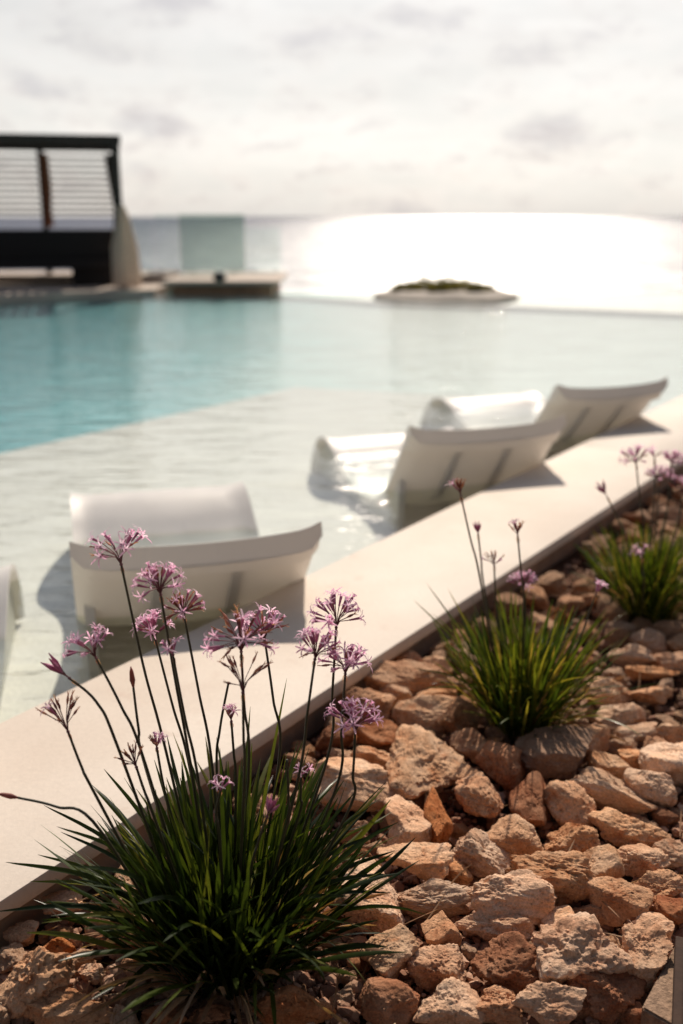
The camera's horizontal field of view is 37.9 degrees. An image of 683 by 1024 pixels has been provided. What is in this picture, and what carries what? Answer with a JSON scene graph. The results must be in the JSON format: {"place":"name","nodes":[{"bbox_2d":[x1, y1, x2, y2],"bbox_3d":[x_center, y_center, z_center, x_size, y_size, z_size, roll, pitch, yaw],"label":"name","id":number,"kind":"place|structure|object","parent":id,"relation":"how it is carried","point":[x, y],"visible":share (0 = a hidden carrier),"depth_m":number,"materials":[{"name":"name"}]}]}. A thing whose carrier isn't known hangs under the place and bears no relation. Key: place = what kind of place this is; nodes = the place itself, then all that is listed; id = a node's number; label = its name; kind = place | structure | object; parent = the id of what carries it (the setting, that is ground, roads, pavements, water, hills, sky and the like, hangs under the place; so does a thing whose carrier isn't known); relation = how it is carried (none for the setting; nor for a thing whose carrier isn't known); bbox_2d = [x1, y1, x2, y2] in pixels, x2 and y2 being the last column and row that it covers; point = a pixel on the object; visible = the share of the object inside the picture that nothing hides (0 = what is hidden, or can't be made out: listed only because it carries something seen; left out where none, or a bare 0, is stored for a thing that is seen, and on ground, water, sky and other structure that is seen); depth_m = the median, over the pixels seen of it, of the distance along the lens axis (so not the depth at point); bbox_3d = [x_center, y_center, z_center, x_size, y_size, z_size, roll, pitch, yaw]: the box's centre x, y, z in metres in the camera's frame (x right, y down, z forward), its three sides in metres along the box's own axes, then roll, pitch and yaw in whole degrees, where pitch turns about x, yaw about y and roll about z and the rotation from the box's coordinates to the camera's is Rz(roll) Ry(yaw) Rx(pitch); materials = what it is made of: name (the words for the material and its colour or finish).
{"place":"outdoors","nodes":[
{"label":"outdoors","id":0,"kind":"place"},
{"bbox_2d":[0,271,180,302],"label":"terrace","id":1,"kind":"structure","parent":0,"point":[17,286],"depth_m":15.50,"materials":[{"name":"beige stone"}]},
{"bbox_2d":[0,229,113,285],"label":"daybed","id":2,"kind":"object","parent":1,"relation":"on","point":[84,255],"visible":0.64,"depth_m":15.53,"materials":[{"name":"wicker"}]},
{"bbox_2d":[0,133,141,287],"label":"cabana","id":3,"kind":"object","parent":1,"relation":"on","point":[126,272],"visible":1,"depth_m":16.26,"materials":[{"name":"black fabric"}]},
{"bbox_2d":[0,296,682,674],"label":"pool water","id":4,"kind":"structure","parent":0,"point":[110,320],"depth_m":8.91,"materials":[{"name":"blue liquid"}]},
{"bbox_2d":[0,217,682,292],"bbox_3d":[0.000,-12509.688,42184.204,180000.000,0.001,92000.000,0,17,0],"label":"sea","id":5,"kind":"structure","parent":0,"point":[507,254],"depth_m":505.19,"materials":[{"name":"liquid"}]},
{"bbox_2d":[0,293,682,452],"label":"pool floor","id":6,"kind":"structure","parent":0,"point":[666,302],"depth_m":9.02,"materials":[{"name":"teal tile"}]},
{"bbox_2d":[161,272,287,295],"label":"stone platform","id":7,"kind":"structure","parent":6,"relation":"on","point":[232,284],"depth_m":15.47,"materials":[{"name":"white stone"}]},
{"bbox_2d":[0,387,654,722],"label":"shallow ledge","id":8,"kind":"object","parent":6,"relation":"on","point":[49,622],"depth_m":4.98,"materials":[{"name":"paint"}]},
{"bbox_2d":[0,563,24,703],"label":"pool lounger","id":9,"kind":"object","parent":8,"relation":"on","point":[12,611],"visible":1,"depth_m":3.08,"materials":[{"name":"white plastic"}]},
{"bbox_2d":[69,481,322,677],"bbox_3d":[-0.590,0.082,3.488,0.682,0.509,1.620,-4,17,-15],"label":"pool lounger","id":10,"kind":"object","parent":8,"relation":"on","point":[242,561],"visible":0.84,"depth_m":2.94,"materials":[{"name":"white plastic"}]},
{"bbox_2d":[310,415,565,531],"bbox_3d":[0.401,-0.290,4.849,0.728,0.509,1.398,-6,15,-19],"label":"pool lounger","id":11,"kind":"object","parent":8,"relation":"on","point":[427,461],"visible":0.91,"depth_m":4.37,"materials":[{"name":"white plastic"}]},
{"bbox_2d":[420,377,667,450],"bbox_3d":[1.130,-0.610,5.944,0.679,0.509,1.636,-6,15,-21],"label":"pool lounger","id":12,"kind":"object","parent":8,"relation":"on","point":[588,411],"visible":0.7,"depth_m":5.40,"materials":[{"name":"white plastic"}]},
{"bbox_2d":[0,465,682,948],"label":"retaining wall","id":13,"kind":"structure","parent":6,"relation":"on","point":[316,719],"depth_m":2.41,"materials":[{"name":"concrete"}]},
{"bbox_2d":[0,395,682,919],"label":"pool coping","id":14,"kind":"object","parent":13,"relation":"on","point":[396,579],"visible":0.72,"depth_m":2.51,"materials":[{"name":"beige stone"}]},
{"bbox_2d":[0,296,682,318],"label":"pool wall","id":15,"kind":"structure","parent":6,"relation":"on","point":[383,302],"depth_m":13.86,"materials":[{"name":"paint"}]},
{"bbox_2d":[0,0,682,216],"label":"sky","id":16,"kind":"structure","parent":0,"point":[217,108],"materials":[{"name":"white"}]},
{"bbox_2d":[0,476,682,1023],"bbox_3d":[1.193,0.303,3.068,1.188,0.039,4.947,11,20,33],"label":"gravel","id":17,"kind":"structure","parent":0,"point":[324,990],"depth_m":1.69,"materials":[{"name":"brown stone"}]},
{"bbox_2d":[0,942,27,973],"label":"rock","id":18,"kind":"object","parent":17,"relation":"on","point":[11,955],"visible":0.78,"depth_m":1.58,"materials":[{"name":"stone"}]},
{"bbox_2d":[3,920,38,946],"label":"rock","id":19,"kind":"object","parent":17,"relation":"on","point":[16,932],"visible":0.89,"depth_m":1.64,"materials":[{"name":"stone"}]},
{"bbox_2d":[0,946,75,1018],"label":"rock","id":20,"kind":"object","parent":17,"relation":"on","point":[38,972],"visible":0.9,"depth_m":1.50,"materials":[{"name":"stone"}]},
{"bbox_2d":[43,937,76,952],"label":"rock","id":21,"kind":"object","parent":17,"relation":"on","point":[58,944],"visible":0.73,"depth_m":1.62,"materials":[{"name":"orange stone"}]},
{"bbox_2d":[41,890,82,916],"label":"rock","id":22,"kind":"object","parent":17,"relation":"on","point":[68,896],"visible":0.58,"depth_m":1.71,"materials":[{"name":"stone"}]},
{"bbox_2d":[20,986,112,1023],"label":"rock","id":23,"kind":"object","parent":17,"relation":"on","point":[63,1001],"visible":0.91,"depth_m":1.47,"materials":[{"name":"beige stone"}]},
{"bbox_2d":[77,963,105,984],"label":"rock","id":24,"kind":"object","parent":17,"relation":"on","point":[87,971],"visible":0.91,"depth_m":1.56,"materials":[{"name":"stone"}]},
{"bbox_2d":[109,1004,139,1023],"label":"rock","id":25,"kind":"object","parent":17,"relation":"on","point":[131,1019],"visible":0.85,"depth_m":1.46,"materials":[{"name":"stone"}]},
{"bbox_2d":[141,1003,186,1023],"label":"rock","id":26,"kind":"object","parent":17,"relation":"on","point":[146,1014],"visible":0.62,"depth_m":1.47,"materials":[{"name":"red stone"}]},
{"bbox_2d":[151,964,187,1011],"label":"rock","id":27,"kind":"object","parent":17,"relation":"on","point":[166,994],"visible":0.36,"depth_m":1.52,"materials":[{"name":"stone"}]},
{"bbox_2d":[187,1004,231,1022],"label":"rock","id":28,"kind":"object","parent":17,"relation":"on","point":[218,1012],"visible":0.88,"depth_m":1.48,"materials":[{"name":"red stone"}]},
{"bbox_2d":[0,524,425,1023],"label":"flowering plant","id":29,"kind":"object","parent":17,"relation":"in","point":[223,901],"visible":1,"depth_m":1.51,"materials":[{"name":"green plant"}]},
{"bbox_2d":[252,984,335,1023],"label":"rock","id":30,"kind":"object","parent":17,"relation":"on","point":[295,1004],"visible":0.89,"depth_m":1.48,"materials":[{"name":"red stone"}]},
{"bbox_2d":[315,722,353,751],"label":"rock","id":31,"kind":"object","parent":17,"relation":"on","point":[322,743],"visible":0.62,"depth_m":2.24,"materials":[{"name":"red stone"}]},
{"bbox_2d":[9,670,681,1023],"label":"leaf litter","id":32,"kind":"object","parent":17,"relation":"on","point":[365,968],"visible":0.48,"depth_m":1.57,"materials":[{"name":"plant"}]},
{"bbox_2d":[312,757,395,811],"bbox_3d":[0.019,0.563,2.024,0.134,0.097,0.185,-12,20,-34],"label":"rock","id":33,"kind":"object","parent":17,"relation":"on","point":[370,779],"visible":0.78,"depth_m":2.00,"materials":[{"name":"stone"}]},
{"bbox_2d":[340,687,395,723],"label":"rock","id":34,"kind":"object","parent":17,"relation":"on","point":[384,701],"visible":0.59,"depth_m":2.34,"materials":[{"name":"beige stone"}]},
{"bbox_2d":[333,858,404,936],"bbox_3d":[0.047,0.664,1.711,0.122,0.096,0.142,0,17,0],"label":"rock","id":35,"kind":"object","parent":17,"relation":"on","point":[387,918],"visible":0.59,"depth_m":1.66,"materials":[{"name":"stone"}]},
{"bbox_2d":[349,746,389,770],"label":"rock","id":36,"kind":"object","parent":17,"relation":"on","point":[370,754],"visible":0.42,"depth_m":2.14,"materials":[{"name":"stone"}]},
{"bbox_2d":[356,718,397,748],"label":"rock","id":37,"kind":"object","parent":17,"relation":"on","point":[378,736],"visible":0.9,"depth_m":2.24,"materials":[{"name":"red stone"}]},
{"bbox_2d":[359,976,419,1023],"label":"rock","id":38,"kind":"object","parent":17,"relation":"on","point":[379,997],"visible":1,"depth_m":1.48,"materials":[{"name":"red stone"}]},
{"bbox_2d":[359,923,419,978],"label":"rock","id":39,"kind":"object","parent":17,"relation":"on","point":[402,938],"visible":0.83,"depth_m":1.56,"materials":[{"name":"stone"}]},
{"bbox_2d":[378,684,412,707],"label":"rock","id":40,"kind":"object","parent":17,"relation":"on","point":[398,693],"visible":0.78,"depth_m":2.43,"materials":[{"name":"stone"}]},
{"bbox_2d":[384,795,431,845],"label":"rock","id":41,"kind":"object","parent":17,"relation":"on","point":[411,820],"visible":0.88,"depth_m":1.88,"materials":[{"name":"stone"}]},
{"bbox_2d":[363,659,457,698],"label":"rock","id":42,"kind":"object","parent":17,"relation":"on","point":[406,673],"visible":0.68,"depth_m":2.48,"materials":[{"name":"beige stone"}]},
{"bbox_2d":[377,842,454,881],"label":"rock","id":43,"kind":"object","parent":17,"relation":"on","point":[436,860],"visible":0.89,"depth_m":1.79,"materials":[{"name":"stone"}]},
{"bbox_2d":[391,695,453,736],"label":"rock","id":44,"kind":"object","parent":17,"relation":"on","point":[426,711],"visible":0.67,"depth_m":2.32,"materials":[{"name":"stone"}]},
{"bbox_2d":[386,724,476,798],"bbox_3d":[0.160,0.535,2.065,0.202,0.101,0.206,12,20,36],"label":"rock","id":45,"kind":"object","parent":17,"relation":"on","point":[421,761],"visible":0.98,"depth_m":2.06,"materials":[{"name":"stone"}]},
{"bbox_2d":[397,878,470,918],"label":"rock","id":46,"kind":"object","parent":17,"relation":"on","point":[425,897],"visible":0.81,"depth_m":1.71,"materials":[{"name":"stone"}]},
{"bbox_2d":[406,943,466,989],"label":"rock","id":47,"kind":"object","parent":17,"relation":"on","point":[431,967],"visible":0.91,"depth_m":1.55,"materials":[{"name":"beige stone"}]},
{"bbox_2d":[423,787,452,843],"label":"rock","id":48,"kind":"object","parent":17,"relation":"on","point":[435,815],"visible":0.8,"depth_m":1.89,"materials":[{"name":"orange stone"}]},
{"bbox_2d":[421,910,461,945],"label":"rock","id":49,"kind":"object","parent":17,"relation":"on","point":[440,927],"visible":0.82,"depth_m":1.62,"materials":[{"name":"beige stone"}]},
{"bbox_2d":[413,977,485,1023],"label":"rock","id":50,"kind":"object","parent":17,"relation":"on","point":[452,1000],"visible":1,"depth_m":1.46,"materials":[{"name":"stone"}]},
{"bbox_2d":[446,857,472,885],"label":"rock","id":51,"kind":"object","parent":17,"relation":"on","point":[457,867],"visible":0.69,"depth_m":1.79,"materials":[{"name":"beige stone"}]},
{"bbox_2d":[438,696,480,735],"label":"rock","id":52,"kind":"object","parent":17,"relation":"on","point":[456,716],"visible":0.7,"depth_m":2.29,"materials":[{"name":"beige stone"}]},
{"bbox_2d":[449,728,486,763],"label":"rock","id":53,"kind":"object","parent":17,"relation":"on","point":[467,742],"visible":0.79,"depth_m":2.19,"materials":[{"name":"beige stone"}]},
{"bbox_2d":[454,771,503,817],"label":"rock","id":54,"kind":"object","parent":17,"relation":"on","point":[476,794],"visible":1,"depth_m":1.95,"materials":[{"name":"beige stone"}]},
{"bbox_2d":[450,828,511,877],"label":"rock","id":55,"kind":"object","parent":17,"relation":"on","point":[482,853],"visible":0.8,"depth_m":1.81,"materials":[{"name":"stone"}]},
{"bbox_2d":[454,910,535,940],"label":"rock","id":56,"kind":"object","parent":17,"relation":"on","point":[488,927],"visible":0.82,"depth_m":1.65,"materials":[{"name":"stone"}]},
{"bbox_2d":[475,985,522,1023],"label":"rock","id":57,"kind":"object","parent":17,"relation":"on","point":[495,1005],"visible":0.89,"depth_m":1.48,"materials":[{"name":"beige stone"}]},
{"bbox_2d":[475,740,526,791],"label":"rock","id":58,"kind":"object","parent":17,"relation":"on","point":[502,765],"visible":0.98,"depth_m":2.09,"materials":[{"name":"red stone"}]},
{"bbox_2d":[470,931,538,994],"bbox_3d":[0.266,0.710,1.559,0.108,0.079,0.103,-11,20,-32],"label":"rock","id":59,"kind":"object","parent":17,"relation":"on","point":[507,960],"visible":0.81,"depth_m":1.54,"materials":[{"name":"red stone"}]},
{"bbox_2d":[467,869,555,924],"bbox_3d":[0.291,0.662,1.698,0.152,0.080,0.088,0,17,0],"label":"rock","id":60,"kind":"object","parent":17,"relation":"on","point":[529,894],"visible":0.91,"depth_m":1.68,"materials":[{"name":"stone"}]},
{"bbox_2d":[486,814,544,854],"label":"rock","id":61,"kind":"object","parent":17,"relation":"on","point":[514,834],"visible":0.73,"depth_m":1.85,"materials":[{"name":"stone"}]},
{"bbox_2d":[508,771,551,826],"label":"rock","id":62,"kind":"object","parent":17,"relation":"on","point":[526,800],"visible":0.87,"depth_m":1.96,"materials":[{"name":"red stone"}]},
{"bbox_2d":[521,584,548,610],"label":"rock","id":63,"kind":"object","parent":17,"relation":"on","point":[538,594],"visible":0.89,"depth_m":3.05,"materials":[{"name":"beige stone"}]},
{"bbox_2d":[417,478,659,744],"bbox_3d":[0.451,0.223,2.303,0.576,0.641,0.545,0,17,0],"label":"flowering plant","id":64,"kind":"object","parent":17,"relation":"in","point":[527,691],"visible":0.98,"depth_m":2.29,"materials":[{"name":"green plant"}]},
{"bbox_2d":[511,981,586,1023],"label":"rock","id":65,"kind":"object","parent":17,"relation":"on","point":[548,1003],"visible":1,"depth_m":1.47,"materials":[{"name":"stone"}]},
{"bbox_2d":[505,850,595,905],"bbox_3d":[0.369,0.651,1.754,0.152,0.083,0.096,0,17,0],"label":"rock","id":66,"kind":"object","parent":17,"relation":"on","point":[566,875],"visible":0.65,"depth_m":1.73,"materials":[{"name":"beige stone"}]},
{"bbox_2d":[536,571,566,594],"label":"rock","id":67,"kind":"object","parent":17,"relation":"on","point":[552,582],"visible":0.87,"depth_m":3.18,"materials":[{"name":"stone"}]},
{"bbox_2d":[515,725,593,780],"bbox_3d":[0.464,0.526,2.161,0.182,0.082,0.152,0,17,0],"label":"rock","id":68,"kind":"object","parent":17,"relation":"on","point":[555,753],"visible":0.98,"depth_m":2.12,"materials":[{"name":"brown stone"}]},
{"bbox_2d":[544,780,595,826],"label":"rock","id":69,"kind":"object","parent":17,"relation":"on","point":[566,801],"visible":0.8,"depth_m":1.95,"materials":[{"name":"stone"}]},
{"bbox_2d":[544,822,599,852],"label":"rock","id":70,"kind":"object","parent":17,"relation":"on","point":[567,834],"visible":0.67,"depth_m":1.86,"materials":[{"name":"beige stone"}]},
{"bbox_2d":[531,911,633,983],"bbox_3d":[0.374,0.693,1.556,0.151,0.098,0.125,0,17,0],"label":"rock","id":71,"kind":"object","parent":17,"relation":"on","point":[570,946],"visible":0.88,"depth_m":1.53,"materials":[{"name":"stone"}]},
{"bbox_2d":[583,724,610,760],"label":"rock","id":72,"kind":"object","parent":17,"relation":"on","point":[601,738],"visible":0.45,"depth_m":2.21,"materials":[{"name":"beige stone"}]},
{"bbox_2d":[583,844,624,878],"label":"rock","id":73,"kind":"object","parent":17,"relation":"on","point":[605,860],"visible":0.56,"depth_m":1.78,"materials":[{"name":"stone"}]},
{"bbox_2d":[565,971,646,1023],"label":"rock","id":74,"kind":"object","parent":17,"relation":"on","point":[609,998],"visible":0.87,"depth_m":1.49,"materials":[{"name":"red stone"}]},
{"bbox_2d":[582,677,633,705],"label":"rock","id":75,"kind":"object","parent":17,"relation":"on","point":[623,697],"visible":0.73,"depth_m":2.44,"materials":[{"name":"stone"}]},
{"bbox_2d":[587,750,629,780],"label":"rock","id":76,"kind":"object","parent":17,"relation":"on","point":[615,766],"visible":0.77,"depth_m":2.12,"materials":[{"name":"stone"}]},
{"bbox_2d":[570,766,657,812],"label":"rock","id":77,"kind":"object","parent":17,"relation":"on","point":[602,788],"visible":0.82,"depth_m":2.00,"materials":[{"name":"stone"}]},
{"bbox_2d":[603,628,629,648],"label":"rock","id":78,"kind":"object","parent":17,"relation":"on","point":[616,637],"visible":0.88,"depth_m":2.76,"materials":[{"name":"beige stone"}]},
{"bbox_2d":[585,876,653,926],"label":"rock","id":79,"kind":"object","parent":17,"relation":"on","point":[623,899],"visible":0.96,"depth_m":1.69,"materials":[{"name":"beige stone"}]},
{"bbox_2d":[595,702,645,732],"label":"rock","id":80,"kind":"object","parent":17,"relation":"on","point":[629,713],"visible":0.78,"depth_m":2.32,"materials":[{"name":"stone"}]},
{"bbox_2d":[571,443,682,630],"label":"flowering plant","id":81,"kind":"object","parent":17,"relation":"in","point":[649,593],"visible":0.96,"depth_m":2.88,"materials":[{"name":"green plant"}]},
{"bbox_2d":[588,807,670,846],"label":"rock","id":82,"kind":"object","parent":17,"relation":"on","point":[617,828],"visible":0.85,"depth_m":1.89,"materials":[{"name":"stone"}]},
{"bbox_2d":[619,1001,642,1023],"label":"rock","id":83,"kind":"object","parent":17,"relation":"on","point":[631,1015],"visible":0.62,"depth_m":1.48,"materials":[{"name":"red stone"}]},
{"bbox_2d":[606,643,656,667],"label":"rock","id":84,"kind":"object","parent":17,"relation":"on","point":[634,654],"visible":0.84,"depth_m":2.64,"materials":[{"name":"stone"}]},
{"bbox_2d":[612,722,657,742],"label":"rock","id":85,"kind":"object","parent":17,"relation":"on","point":[644,729],"visible":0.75,"depth_m":2.27,"materials":[{"name":"stone"}]},
{"bbox_2d":[617,843,670,877],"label":"rock","id":86,"kind":"object","parent":17,"relation":"on","point":[639,860],"visible":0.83,"depth_m":1.81,"materials":[{"name":"stone"}]},
{"bbox_2d":[621,919,673,991],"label":"rock","id":87,"kind":"object","parent":17,"relation":"on","point":[647,945],"visible":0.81,"depth_m":1.55,"materials":[{"name":"stone"}]},
{"bbox_2d":[628,628,669,654],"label":"rock","id":88,"kind":"object","parent":17,"relation":"on","point":[653,641],"visible":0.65,"depth_m":2.73,"materials":[{"name":"stone"}]},
{"bbox_2d":[623,767,676,807],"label":"rock","id":89,"kind":"object","parent":17,"relation":"on","point":[656,788],"visible":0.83,"depth_m":2.01,"materials":[{"name":"stone"}]},
{"bbox_2d":[628,685,673,703],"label":"rock","id":90,"kind":"object","parent":17,"relation":"on","point":[661,694],"visible":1,"depth_m":2.45,"materials":[{"name":"beige stone"}]},
{"bbox_2d":[625,665,682,679],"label":"rock","id":91,"kind":"object","parent":17,"relation":"on","point":[649,673],"visible":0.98,"depth_m":2.58,"materials":[{"name":"beige stone"}]},
{"bbox_2d":[635,911,674,942],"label":"rock","id":92,"kind":"object","parent":17,"relation":"on","point":[665,923],"visible":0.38,"depth_m":1.64,"materials":[{"name":"stone"}]},
{"bbox_2d":[640,949,673,1023],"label":"stone slab","id":93,"kind":"structure","parent":17,"relation":"on","point":[657,1007],"depth_m":1.46,"materials":[{"name":"stone"}]},
{"bbox_2d":[671,936,682,1023],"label":"metal edging","id":94,"kind":"object","parent":93,"relation":"on","point":[677,1006],"visible":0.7,"depth_m":1.46,"materials":[{"name":"metal"}]},
{"bbox_2d":[633,869,682,902],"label":"rock","id":95,"kind":"object","parent":17,"relation":"on","point":[666,882],"visible":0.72,"depth_m":1.76,"materials":[{"name":"beige stone"}]},
{"bbox_2d":[638,741,682,788],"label":"rock","id":96,"kind":"object","parent":17,"relation":"on","point":[665,757],"visible":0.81,"depth_m":2.09,"materials":[{"name":"stone"}]},
{"bbox_2d":[652,806,678,826],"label":"rock","id":97,"kind":"object","parent":17,"relation":"on","point":[662,816],"visible":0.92,"depth_m":1.97,"materials":[{"name":"red stone"}]},
{"bbox_2d":[649,652,682,677],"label":"rock","id":98,"kind":"object","parent":17,"relation":"on","point":[671,661],"visible":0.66,"depth_m":2.61,"materials":[{"name":"beige stone"}]},
{"bbox_2d":[651,838,682,869],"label":"rock","id":99,"kind":"object","parent":17,"relation":"on","point":[672,848],"visible":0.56,"depth_m":1.85,"materials":[{"name":"stone"}]},
{"bbox_2d":[652,620,682,640],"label":"rock","id":100,"kind":"object","parent":17,"relation":"on","point":[669,629],"visible":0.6,"depth_m":2.80,"materials":[{"name":"beige stone"}]},
{"bbox_2d":[654,895,682,924],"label":"rock","id":101,"kind":"object","parent":17,"relation":"on","point":[670,908],"visible":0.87,"depth_m":1.68,"materials":[{"name":"red stone"}]},
{"bbox_2d":[656,723,682,743],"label":"rock","id":102,"kind":"object","parent":17,"relation":"on","point":[670,733],"visible":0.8,"depth_m":2.25,"materials":[{"name":"stone"}]},
{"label":"hillside","id":103,"kind":"structure","parent":0,"visible":0},
{"bbox_2d":[374,286,518,304],"bbox_3d":[1.609,-2.560,15.524,2.217,1.802,2.206,0,17,0],"label":"stone planter","id":104,"kind":"object","parent":103,"relation":"on","point":[495,297],"visible":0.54,"depth_m":14.51,"materials":[{"name":"white stone"}]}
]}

